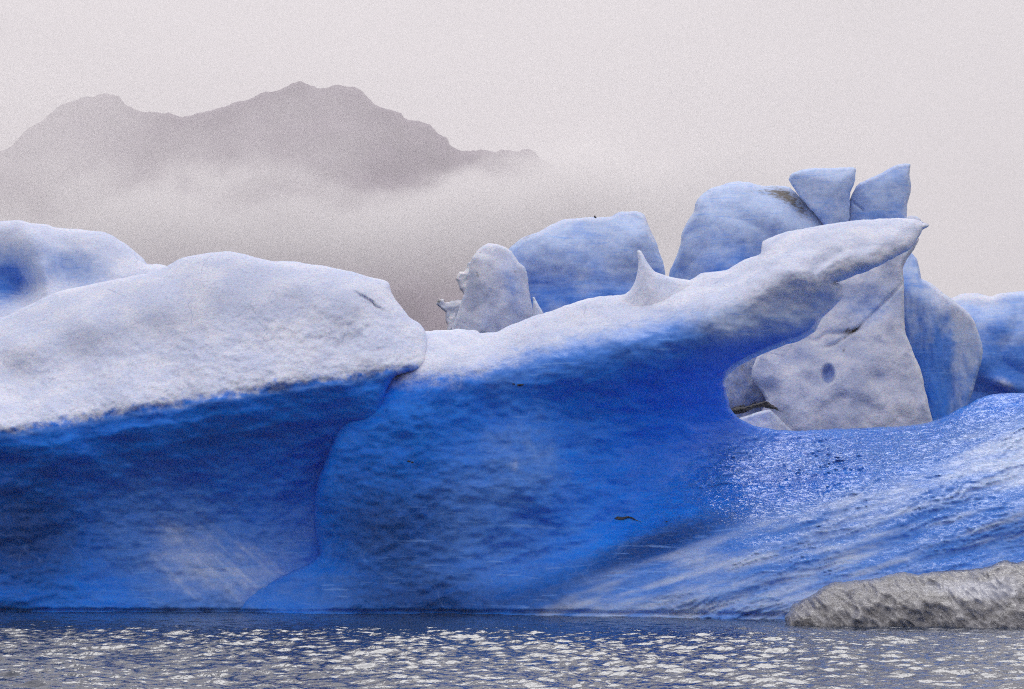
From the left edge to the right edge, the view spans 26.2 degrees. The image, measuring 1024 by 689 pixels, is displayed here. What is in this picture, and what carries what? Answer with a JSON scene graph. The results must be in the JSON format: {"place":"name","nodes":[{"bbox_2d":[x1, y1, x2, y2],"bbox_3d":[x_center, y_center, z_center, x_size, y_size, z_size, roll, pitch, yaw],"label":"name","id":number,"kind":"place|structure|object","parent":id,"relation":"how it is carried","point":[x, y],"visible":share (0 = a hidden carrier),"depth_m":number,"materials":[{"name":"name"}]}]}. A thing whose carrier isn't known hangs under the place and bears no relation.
{"place":"outdoors","nodes":[
{"label":"outdoors","id":0,"kind":"place"},
{"bbox_2d":[0,81,594,330],"bbox_3d":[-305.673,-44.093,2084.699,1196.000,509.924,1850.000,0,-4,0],"label":"mountain","id":1,"kind":"structure","parent":0,"point":[416,215],"depth_m":2168.07,"materials":[{"name":"grey stone"}]},
{"bbox_2d":[0,611,1023,688],"bbox_3d":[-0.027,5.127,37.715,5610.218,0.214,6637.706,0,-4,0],"label":"water","id":2,"kind":"structure","parent":0,"point":[160,650],"depth_m":34.93,"materials":[{"name":"grey liquid"}]},
{"bbox_2d":[436,299,461,329],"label":"ice chunk","id":3,"kind":"object","parent":2,"relation":"on","point":[450,308],"visible":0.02,"depth_m":67.62,"materials":[{"name":"white ice"}]},
{"bbox_2d":[456,262,470,293],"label":"ice chunk","id":4,"kind":"object","parent":2,"relation":"on","point":[461,278],"visible":0.03,"depth_m":68.84,"materials":[{"name":"white ice"}]},
{"bbox_2d":[452,243,542,332],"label":"iceberg","id":5,"kind":"object","parent":2,"relation":"on","point":[496,297],"visible":0.08,"depth_m":66.08,"materials":[{"name":"white ice"}]},
{"bbox_2d":[0,218,1023,619],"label":"iceberg","id":6,"kind":"object","parent":2,"relation":"on","point":[222,432],"visible":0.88,"depth_m":50.98,"materials":[{"name":"blue ice"}]},
{"bbox_2d":[509,211,664,312],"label":"iceberg","id":7,"kind":"object","parent":2,"relation":"on","point":[563,262],"visible":0.1,"depth_m":68.41,"materials":[{"name":"blue ice"}]},
{"bbox_2d":[669,163,920,279],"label":"iceberg","id":8,"kind":"object","parent":2,"relation":"on","point":[728,225],"visible":0.18,"depth_m":74.62,"materials":[{"name":"blue ice"}]},
{"bbox_2d":[726,238,931,430],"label":"iceberg","id":9,"kind":"object","parent":2,"relation":"on","point":[850,362],"visible":0.26,"depth_m":60.65,"materials":[{"name":"white ice"}]},
{"bbox_2d":[785,560,1023,627],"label":"ice floe","id":10,"kind":"object","parent":2,"relation":"on","point":[992,596],"visible":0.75,"depth_m":45.10,"materials":[{"name":"opaque dirty ice"},{"name":"grey sediment"}]},
{"bbox_2d":[903,253,982,420],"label":"iceberg","id":11,"kind":"object","parent":2,"relation":"on","point":[942,335],"visible":0.3,"depth_m":63.53,"materials":[{"name":"blue ice"}]},
{"bbox_2d":[951,291,1023,403],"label":"iceberg","id":12,"kind":"object","parent":2,"relation":"on","point":[998,319],"visible":0.2,"depth_m":68.68,"materials":[{"name":"blue ice"}]},
{"bbox_2d":[0,0,1023,297],"label":"sky","id":13,"kind":"structure","parent":0,"point":[647,107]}
]}

